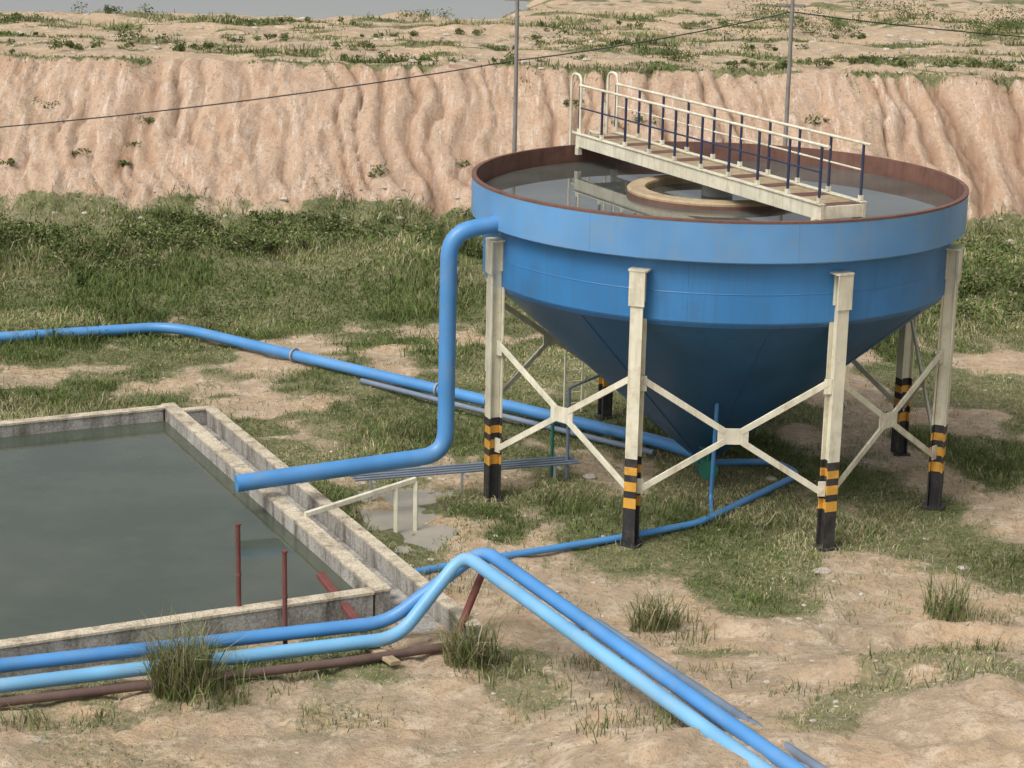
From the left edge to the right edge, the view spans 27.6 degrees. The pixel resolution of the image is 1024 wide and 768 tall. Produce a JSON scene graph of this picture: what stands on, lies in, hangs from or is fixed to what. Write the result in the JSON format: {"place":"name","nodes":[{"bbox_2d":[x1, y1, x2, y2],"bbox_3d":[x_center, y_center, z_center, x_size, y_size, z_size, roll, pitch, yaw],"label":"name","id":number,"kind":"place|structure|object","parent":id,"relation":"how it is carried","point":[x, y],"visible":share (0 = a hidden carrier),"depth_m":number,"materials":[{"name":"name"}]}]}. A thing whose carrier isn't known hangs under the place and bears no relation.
{"place":"outdoors","nodes":[
{"label":"outdoors","id":0,"kind":"place"},
{"bbox_2d":[0,402,481,677],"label":"settling pond","id":1,"kind":"structure","parent":0,"point":[110,520],"depth_m":42.26,"materials":[{"name":"concrete"}]},
{"bbox_2d":[235,523,240,606],"bbox_3d":[-4.979,3.624,37.926,0.114,2.280,0.120,1,15,0],"label":"steel post","id":2,"kind":"object","parent":1,"relation":"in","point":[238,566],"visible":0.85,"depth_m":37.80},
{"bbox_2d":[316,571,359,618],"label":"steel beam","id":3,"kind":"structure","parent":1,"relation":"in","point":[329,586],"depth_m":38.95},
{"bbox_2d":[0,0,528,19],"bbox_3d":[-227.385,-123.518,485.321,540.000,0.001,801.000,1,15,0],"label":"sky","id":4,"kind":"structure","parent":0,"point":[463,9],"depth_m":117.45,"materials":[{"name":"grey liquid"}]},
{"bbox_2d":[0,0,1023,767],"bbox_3d":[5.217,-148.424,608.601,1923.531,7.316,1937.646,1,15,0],"label":"ground","id":5,"kind":"structure","parent":0,"point":[422,134],"depth_m":56.24,"materials":[{"name":"soil"}]},
{"bbox_2d":[0,223,26,249],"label":"bush","id":6,"kind":"object","parent":5,"relation":"on","point":[9,232],"visible":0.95,"depth_m":67.17,"materials":[{"name":"green plant"}]},
{"bbox_2d":[0,701,59,731],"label":"grass tussock","id":7,"kind":"object","parent":5,"relation":"on","point":[32,720],"depth_m":34.05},
{"bbox_2d":[8,218,59,242],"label":"bush","id":8,"kind":"object","parent":5,"relation":"on","point":[33,225],"visible":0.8,"depth_m":68.03,"materials":[{"name":"green plant"}]},
{"bbox_2d":[0,227,75,246],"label":"bush","id":9,"kind":"object","parent":5,"relation":"on","point":[58,233],"visible":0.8,"depth_m":67.70,"materials":[{"name":"green plant"}]},
{"bbox_2d":[46,34,104,49],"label":"bush","id":10,"kind":"object","parent":5,"relation":"on","point":[68,43],"visible":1,"depth_m":85.66,"materials":[{"name":"green plant"}]},
{"bbox_2d":[11,229,145,261],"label":"bush","id":11,"kind":"object","parent":5,"relation":"on","point":[105,243],"visible":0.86,"depth_m":67.01,"materials":[{"name":"green plant"}]},
{"bbox_2d":[48,700,119,732],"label":"grass tussock","id":12,"kind":"object","parent":5,"relation":"on","point":[89,717],"depth_m":34.19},
{"bbox_2d":[74,263,96,284],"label":"bush","id":13,"kind":"object","parent":5,"relation":"on","point":[81,278],"visible":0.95,"depth_m":65.36,"materials":[{"name":"green plant"}]},
{"bbox_2d":[38,238,160,275],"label":"bush","id":14,"kind":"object","parent":5,"relation":"on","point":[147,255],"visible":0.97,"depth_m":66.06,"materials":[{"name":"green plant"}]},
{"bbox_2d":[35,252,163,271],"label":"bush","id":15,"kind":"object","parent":5,"relation":"on","point":[151,261],"visible":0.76,"depth_m":66.42,"materials":[{"name":"green plant"}]},
{"bbox_2d":[72,238,152,255],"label":"bush","id":16,"kind":"object","parent":5,"relation":"on","point":[113,247],"visible":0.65,"depth_m":67.80,"materials":[{"name":"green plant"}]},
{"bbox_2d":[71,2,157,14],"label":"bush","id":17,"kind":"object","parent":5,"relation":"on","point":[114,9],"visible":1,"depth_m":101.73,"materials":[{"name":"green plant"}]},
{"bbox_2d":[77,216,199,244],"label":"bush","id":18,"kind":"object","parent":5,"relation":"on","point":[125,227],"visible":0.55,"depth_m":69.95,"materials":[{"name":"green plant"}]},
{"bbox_2d":[112,27,171,42],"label":"bush","id":19,"kind":"object","parent":5,"relation":"on","point":[133,34],"visible":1,"depth_m":89.79,"materials":[{"name":"green plant"}]},
{"bbox_2d":[128,221,189,245],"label":"bush","id":20,"kind":"object","parent":5,"relation":"on","point":[136,231],"visible":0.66,"depth_m":69.23,"materials":[{"name":"green plant"}]},
{"bbox_2d":[71,606,264,702],"bbox_3d":[-5.630,4.598,35.531,3.366,1.533,3.084,-8,17,-31],"label":"grass tussock","id":21,"kind":"object","parent":5,"relation":"on","point":[187,665],"depth_m":35.45,"materials":[{"name":"plant"}]},
{"bbox_2d":[167,207,215,225],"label":"bush","id":22,"kind":"object","parent":5,"relation":"on","point":[207,221],"visible":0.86,"depth_m":75.30,"materials":[{"name":"green plant"}]},
{"bbox_2d":[140,227,245,251],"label":"bush","id":23,"kind":"object","parent":5,"relation":"on","point":[173,237],"visible":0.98,"depth_m":68.03,"materials":[{"name":"green plant"}]},
{"bbox_2d":[168,647,253,712],"bbox_3d":[-5.195,5.047,35.543,1.923,0.840,2.283,-7,17,-28],"label":"grass tussock","id":24,"kind":"object","parent":5,"relation":"on","point":[234,700],"depth_m":35.30,"materials":[{"name":"plant"}]},
{"bbox_2d":[179,219,274,255],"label":"bush","id":25,"kind":"object","parent":5,"relation":"on","point":[261,246],"visible":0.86,"depth_m":68.31,"materials":[{"name":"green plant"}]},
{"bbox_2d":[0,639,468,706],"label":"drain pipe","id":26,"kind":"object","parent":5,"relation":"on","point":[143,685],"visible":0.9,"depth_m":36.14,"materials":[{"name":"metal"}]},
{"bbox_2d":[217,237,271,252],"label":"bush","id":27,"kind":"object","parent":5,"relation":"on","point":[242,245],"visible":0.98,"depth_m":68.36,"materials":[{"name":"green plant"}]},
{"bbox_2d":[225,219,300,237],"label":"bush","id":28,"kind":"object","parent":5,"relation":"on","point":[237,229],"visible":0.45,"depth_m":74.70,"materials":[{"name":"green plant"}]},
{"bbox_2d":[215,646,323,703],"bbox_3d":[-4.359,5.003,36.538,2.100,0.522,2.080,15,20,42],"label":"grass tussock","id":29,"kind":"object","parent":5,"relation":"on","point":[275,678],"depth_m":36.21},
{"bbox_2d":[252,32,290,42],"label":"bush","id":30,"kind":"object","parent":5,"relation":"on","point":[269,35],"visible":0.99,"depth_m":91.62,"materials":[{"name":"green plant"}]},
{"bbox_2d":[248,220,299,234],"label":"bush","id":31,"kind":"object","parent":5,"relation":"on","point":[283,225],"visible":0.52,"depth_m":74.56,"materials":[{"name":"green plant"}]},
{"bbox_2d":[226,221,329,241],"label":"bush","id":32,"kind":"object","parent":5,"relation":"on","point":[276,232],"visible":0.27,"depth_m":72.03,"materials":[{"name":"green plant"}]},
{"bbox_2d":[281,550,287,643],"bbox_3d":[-4.066,3.944,37.281,0.114,2.030,0.120,1,15,0],"label":"steel post","id":33,"kind":"object","parent":5,"relation":"on","point":[284,584],"visible":0.86,"depth_m":37.17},
{"bbox_2d":[246,208,338,222],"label":"bush","id":34,"kind":"object","parent":5,"relation":"on","point":[256,215],"visible":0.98,"depth_m":75.88,"materials":[{"name":"green plant"}]},
{"bbox_2d":[264,232,339,250],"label":"bush","id":35,"kind":"object","parent":5,"relation":"on","point":[275,242],"visible":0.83,"depth_m":69.37,"materials":[{"name":"green plant"}]},
{"bbox_2d":[261,209,342,231],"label":"bush","id":36,"kind":"object","parent":5,"relation":"on","point":[319,220],"visible":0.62,"depth_m":75.94,"materials":[{"name":"green plant"}]},
{"bbox_2d":[283,225,352,241],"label":"bush","id":37,"kind":"object","parent":5,"relation":"on","point":[336,233],"visible":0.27,"depth_m":71.96,"materials":[{"name":"green plant"}]},
{"bbox_2d":[276,214,391,229],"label":"bush","id":38,"kind":"object","parent":5,"relation":"on","point":[352,220],"visible":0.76,"depth_m":76.49,"materials":[{"name":"green plant"}]},
{"bbox_2d":[0,323,690,457],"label":"supply pipe","id":39,"kind":"object","parent":5,"relation":"on","point":[294,355],"visible":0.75,"depth_m":56.20,"materials":[{"name":"blue metal"}]},
{"bbox_2d":[296,702,404,735],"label":"grass tussock","id":40,"kind":"object","parent":5,"relation":"on","point":[351,714],"depth_m":34.57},
{"bbox_2d":[330,40,375,49],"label":"bush","id":41,"kind":"object","parent":5,"relation":"on","point":[368,45],"visible":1,"depth_m":88.69,"materials":[{"name":"green plant"}]},
{"bbox_2d":[304,477,417,532],"bbox_3d":[-3.142,2.704,43.639,2.672,1.204,0.114,-8,17,-31],"label":"handrail","id":42,"kind":"object","parent":5,"relation":"on","point":[365,495],"visible":1,"depth_m":43.83,"materials":[{"name":"metal"}]},
{"bbox_2d":[319,220,432,237],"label":"bush","id":43,"kind":"object","parent":5,"relation":"on","point":[349,230],"visible":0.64,"depth_m":75.63,"materials":[{"name":"green plant"}]},
{"bbox_2d":[354,634,400,665],"bbox_3d":[-2.454,4.773,37.389,0.200,0.070,1.442,-8,18,-32],"label":"timber plank","id":44,"kind":"object","parent":5,"relation":"on","point":[391,660],"visible":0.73,"depth_m":36.96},
{"bbox_2d":[355,224,406,241],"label":"bush","id":45,"kind":"object","parent":5,"relation":"on","point":[372,231],"visible":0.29,"depth_m":72.00,"materials":[{"name":"green plant"}]},
{"bbox_2d":[0,553,774,767],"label":"process pipe","id":46,"kind":"object","parent":5,"relation":"on","point":[645,685],"visible":0.94,"depth_m":35.62,"materials":[{"name":"metal"}]},
{"bbox_2d":[342,49,435,63],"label":"bush","id":47,"kind":"object","parent":5,"relation":"on","point":[387,60],"visible":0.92,"depth_m":85.77,"materials":[{"name":"green plant"}]},
{"bbox_2d":[0,547,807,767],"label":"process pipe","id":48,"kind":"object","parent":5,"relation":"on","point":[699,702],"visible":0.95,"depth_m":35.88,"materials":[{"name":"metal"}]},
{"bbox_2d":[358,487,459,553],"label":"puddle","id":49,"kind":"object","parent":5,"relation":"on","point":[425,535],"visible":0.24,"depth_m":45.00,"materials":[{"name":"liquid"}]},
{"bbox_2d":[398,220,449,241],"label":"bush","id":50,"kind":"object","parent":5,"relation":"on","point":[413,229],"visible":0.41,"depth_m":74.89,"materials":[{"name":"green plant"}]},
{"bbox_2d":[395,7,454,19],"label":"bush","id":51,"kind":"object","parent":5,"relation":"on","point":[425,14],"visible":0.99,"depth_m":103.94,"materials":[{"name":"green plant"}]},
{"bbox_2d":[421,205,481,256],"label":"bush","id":52,"kind":"object","parent":5,"relation":"on","point":[466,250],"depth_m":70.39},
{"bbox_2d":[401,606,519,670],"bbox_3d":[-0.872,4.476,36.934,2.472,1.160,2.264,1,15,0],"label":"grass tussock","id":53,"kind":"object","parent":5,"relation":"on","point":[474,649],"depth_m":36.87,"materials":[{"name":"plant"}]},
{"bbox_2d":[350,455,580,501],"bbox_3d":[-1.021,2.195,46.857,5.308,0.626,0.757,-4,16,-18],"label":"pipe rack","id":54,"kind":"object","parent":5,"relation":"on","point":[555,462],"visible":0.82,"depth_m":46.82,"materials":[{"name":"metal"}]},
{"bbox_2d":[451,573,483,650],"bbox_3d":[-0.798,4.085,38.050,0.140,1.306,1.470,8,16,24],"label":"support post","id":55,"kind":"object","parent":5,"relation":"on","point":[473,594],"visible":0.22,"depth_m":38.07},
{"bbox_2d":[450,646,539,683],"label":"grass tussock","id":56,"kind":"object","parent":5,"relation":"on","point":[496,670],"depth_m":36.61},
{"bbox_2d":[360,378,654,455],"bbox_3d":[-0.331,0.776,52.387,9.592,0.140,0.182,13,19,38],"label":"branch pipe","id":57,"kind":"object","parent":5,"relation":"on","point":[504,416],"visible":0.69,"depth_m":52.16,"materials":[{"name":"metal"}]},
{"bbox_2d":[0,12,1021,756],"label":"stones","id":58,"kind":"object","parent":5,"relation":"on","point":[768,478],"visible":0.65,"depth_m":76.55,"materials":[{"name":"stone"}]},
{"bbox_2d":[0,299,1023,767],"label":"grass","id":59,"kind":"structure","parent":5,"relation":"on","point":[968,467],"depth_m":49.00,"materials":[{"name":"plant"}]},
{"bbox_2d":[0,174,1023,369],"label":"grass","id":60,"kind":"structure","parent":5,"relation":"on","point":[358,244],"depth_m":65.25,"materials":[{"name":"plant"}]},
{"bbox_2d":[0,7,1023,98],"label":"grass","id":61,"kind":"structure","parent":5,"relation":"on","point":[307,53],"depth_m":93.22,"materials":[{"name":"plant"}]},
{"bbox_2d":[507,0,529,152],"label":"utility pole","id":62,"kind":"object","parent":5,"relation":"on","point":[514,139],"visible":0.5,"depth_m":65.66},
{"bbox_2d":[0,12,1023,127],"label":"overhead cable","id":63,"kind":"object","parent":62,"relation":"attached to","point":[510,61],"visible":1,"depth_m":65.57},
{"bbox_2d":[497,666,628,722],"bbox_3d":[0.870,5.184,34.913,2.168,0.858,2.166,4,15,10],"label":"grass tussock","id":64,"kind":"object","parent":5,"relation":"on","point":[535,707],"depth_m":34.86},
{"bbox_2d":[530,32,601,47],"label":"bush","id":65,"kind":"object","parent":5,"relation":"on","point":[539,37],"visible":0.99,"depth_m":91.21,"materials":[{"name":"green plant"}]},
{"bbox_2d":[549,649,630,673],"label":"grass tussock","id":66,"kind":"object","parent":5,"relation":"on","point":[597,665],"depth_m":36.95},
{"bbox_2d":[414,459,798,574],"bbox_3d":[2.548,2.866,44.630,2.335,0.329,11.430,14,20,40],"label":"underflow pipe","id":67,"kind":"object","parent":5,"relation":"on","point":[618,537],"visible":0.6,"depth_m":44.13,"materials":[{"name":"metal"}]},
{"bbox_2d":[553,690,687,743],"bbox_3d":[1.896,5.208,32.858,2.164,0.904,2.354,-6,17,-26],"label":"grass tussock","id":68,"kind":"object","parent":5,"relation":"on","point":[607,719],"depth_m":32.73,"materials":[{"name":"plant"}]},
{"bbox_2d":[610,578,712,633],"bbox_3d":[2.722,4.156,38.557,2.317,1.027,1.713,-4,16,-19],"label":"grass tussock","id":69,"kind":"object","parent":5,"relation":"on","point":[658,609],"depth_m":38.59,"materials":[{"name":"plant"}]},
{"bbox_2d":[629,605,721,646],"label":"grass tussock","id":70,"kind":"object","parent":5,"relation":"on","point":[693,632],"depth_m":38.39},
{"bbox_2d":[660,48,699,63],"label":"bush","id":71,"kind":"object","parent":5,"relation":"on","point":[691,56],"visible":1,"depth_m":87.29,"materials":[{"name":"green plant"}]},
{"bbox_2d":[574,618,827,767],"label":"process pipe","id":72,"kind":"object","parent":5,"relation":"on","point":[799,755],"visible":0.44,"depth_m":33.45,"materials":[{"name":"metal"}]},
{"bbox_2d":[672,659,759,688],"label":"grass tussock","id":73,"kind":"object","parent":5,"relation":"on","point":[732,667],"depth_m":35.63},
{"bbox_2d":[471,71,968,551],"bbox_3d":[4.544,-1.998,47.243,11.010,8.963,11.010,1,15,0],"label":"thickener tank","id":74,"kind":"object","parent":5,"relation":"on","point":[676,291],"visible":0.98,"depth_m":43.72,"materials":[{"name":"metal"}]},
{"bbox_2d":[234,215,502,491],"bbox_3d":[-2.939,-0.719,44.170,6.036,5.725,0.500,-4,16,-20],"label":"overflow pipe","id":75,"kind":"object","parent":74,"relation":"attached to","point":[457,236],"visible":0.96,"depth_m":44.45,"materials":[{"name":"metal"}]},
{"bbox_2d":[550,375,599,479],"bbox_3d":[1.633,0.945,47.681,1.457,2.529,0.366,-3,15,-16],"label":"sampling pipe","id":76,"kind":"object","parent":74,"relation":"attached to","point":[567,430],"visible":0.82,"depth_m":47.53,"materials":[{"name":"metal"}]},
{"bbox_2d":[709,403,718,513],"bbox_3d":[4.440,1.164,45.601,0.129,3.099,1.614,2,15,3],"label":"flushing pipe","id":77,"kind":"object","parent":74,"relation":"attached to","point":[713,456],"visible":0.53,"depth_m":45.71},
{"bbox_2d":[703,12,788,36],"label":"bush","id":78,"kind":"object","parent":5,"relation":"on","point":[725,32],"visible":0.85,"depth_m":99.68,"materials":[{"name":"green plant"}]},
{"bbox_2d":[688,38,809,50],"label":"bush","id":79,"kind":"object","parent":5,"relation":"on","point":[752,47],"visible":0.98,"depth_m":92.60,"materials":[{"name":"green plant"}]},
{"bbox_2d":[727,0,794,14],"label":"bush","id":80,"kind":"object","parent":5,"relation":"on","point":[736,8],"visible":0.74,"depth_m":111.99,"materials":[{"name":"green plant"}]},
{"bbox_2d":[746,0,834,21],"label":"bush","id":81,"kind":"object","parent":5,"relation":"on","point":[778,12],"visible":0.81,"depth_m":107.44,"materials":[{"name":"green plant"}]},
{"bbox_2d":[779,0,804,145],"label":"utility pole","id":82,"kind":"object","parent":5,"relation":"on","point":[792,5],"visible":0.6,"depth_m":65.52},
{"bbox_2d":[748,573,838,609],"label":"grass tussock","id":83,"kind":"object","parent":5,"relation":"on","point":[793,589],"depth_m":40.76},
{"bbox_2d":[770,16,847,35],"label":"bush","id":84,"kind":"object","parent":5,"relation":"on","point":[805,27],"visible":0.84,"depth_m":100.22,"materials":[{"name":"green plant"}]},
{"bbox_2d":[796,57,834,68],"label":"bush","id":85,"kind":"object","parent":5,"relation":"on","point":[819,61],"visible":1,"depth_m":85.28,"materials":[{"name":"green plant"}]},
{"bbox_2d":[778,676,877,705],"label":"grass tussock","id":86,"kind":"object","parent":5,"relation":"on","point":[792,686],"depth_m":33.91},
{"bbox_2d":[796,16,864,38],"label":"bush","id":87,"kind":"object","parent":5,"relation":"on","point":[840,27],"visible":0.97,"depth_m":99.14,"materials":[{"name":"green plant"}]},
{"bbox_2d":[834,52,880,63],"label":"bush","id":88,"kind":"object","parent":5,"relation":"on","point":[872,58],"visible":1,"depth_m":88.13,"materials":[{"name":"green plant"}]},
{"bbox_2d":[851,0,930,17],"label":"bush","id":89,"kind":"object","parent":5,"relation":"on","point":[877,11],"visible":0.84,"depth_m":111.71,"materials":[{"name":"green plant"}]},
{"bbox_2d":[850,11,954,22],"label":"bush","id":90,"kind":"object","parent":5,"relation":"on","point":[903,19],"visible":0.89,"depth_m":106.33,"materials":[{"name":"green plant"}]},
{"bbox_2d":[879,0,943,20],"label":"bush","id":91,"kind":"object","parent":5,"relation":"on","point":[900,10],"visible":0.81,"depth_m":108.05,"materials":[{"name":"green plant"}]},
{"bbox_2d":[861,638,996,690],"bbox_3d":[6.873,4.649,34.507,2.374,1.079,2.384,-9,18,-35],"label":"grass tussock","id":92,"kind":"object","parent":5,"relation":"on","point":[992,666],"depth_m":34.34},
{"bbox_2d":[922,300,977,320],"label":"bush","id":93,"kind":"object","parent":5,"relation":"on","point":[939,307],"visible":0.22,"depth_m":63.99,"materials":[{"name":"green plant"}]},
{"bbox_2d":[909,559,995,621],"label":"grass tussock","id":94,"kind":"object","parent":5,"relation":"on","point":[953,602],"depth_m":39.73,"materials":[{"name":"plant"}]},
{"bbox_2d":[914,14,1008,31],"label":"bush","id":95,"kind":"object","parent":5,"relation":"on","point":[962,28],"visible":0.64,"depth_m":103.76,"materials":[{"name":"green plant"}]},
{"bbox_2d":[923,599,1014,625],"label":"grass tussock","id":96,"kind":"object","parent":5,"relation":"on","point":[963,618],"depth_m":39.40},
{"bbox_2d":[960,269,978,291],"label":"bush","id":97,"kind":"object","parent":5,"relation":"on","point":[965,274],"visible":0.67,"depth_m":67.45,"materials":[{"name":"green plant"}]},
{"bbox_2d":[920,294,1020,330],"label":"bush","id":98,"kind":"object","parent":5,"relation":"on","point":[1013,308],"visible":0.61,"depth_m":63.66,"materials":[{"name":"green plant"}]},
{"bbox_2d":[933,56,1007,67],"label":"bush","id":99,"kind":"object","parent":5,"relation":"on","point":[952,64],"visible":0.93,"depth_m":87.05,"materials":[{"name":"green plant"}]},
{"bbox_2d":[933,292,1008,323],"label":"bush","id":100,"kind":"object","parent":5,"relation":"on","point":[981,303],"visible":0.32,"depth_m":64.85,"materials":[{"name":"green plant"}]},
{"bbox_2d":[957,232,1014,252],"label":"bush","id":101,"kind":"object","parent":5,"relation":"on","point":[997,241],"visible":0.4,"depth_m":74.74,"materials":[{"name":"green plant"}]},
{"bbox_2d":[953,55,1020,70],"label":"bush","id":102,"kind":"object","parent":5,"relation":"on","point":[1012,66],"visible":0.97,"depth_m":86.48,"materials":[{"name":"green plant"}]},
{"bbox_2d":[955,236,1023,272],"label":"bush","id":103,"kind":"object","parent":5,"relation":"on","point":[989,259],"visible":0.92,"depth_m":69.87,"materials":[{"name":"green plant"}]},
{"bbox_2d":[957,276,1023,303],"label":"bush","id":104,"kind":"object","parent":5,"relation":"on","point":[1008,292],"visible":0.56,"depth_m":66.46,"materials":[{"name":"green plant"}]},
{"bbox_2d":[959,273,1023,297],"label":"bush","id":105,"kind":"object","parent":5,"relation":"on","point":[986,283],"visible":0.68,"depth_m":67.26,"materials":[{"name":"green plant"}]},
{"bbox_2d":[962,14,1023,32],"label":"bush","id":106,"kind":"object","parent":5,"relation":"on","point":[991,23],"visible":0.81,"depth_m":102.98,"materials":[{"name":"green plant"}]},
{"bbox_2d":[963,23,1023,42],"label":"bush","id":107,"kind":"object","parent":5,"relation":"on","point":[987,31],"visible":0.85,"depth_m":99.41,"materials":[{"name":"green plant"}]},
{"bbox_2d":[968,3,1023,29],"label":"bush","id":108,"kind":"object","parent":5,"relation":"on","point":[997,15],"visible":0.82,"depth_m":108.04,"materials":[{"name":"green plant"}]},
{"bbox_2d":[972,261,1023,291],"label":"bush","id":109,"kind":"object","parent":5,"relation":"on","point":[1008,274],"visible":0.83,"depth_m":67.55,"materials":[{"name":"green plant"}]},
{"bbox_2d":[973,628,1023,654],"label":"grass tussock","id":110,"kind":"object","parent":5,"relation":"on","point":[998,643],"depth_m":37.16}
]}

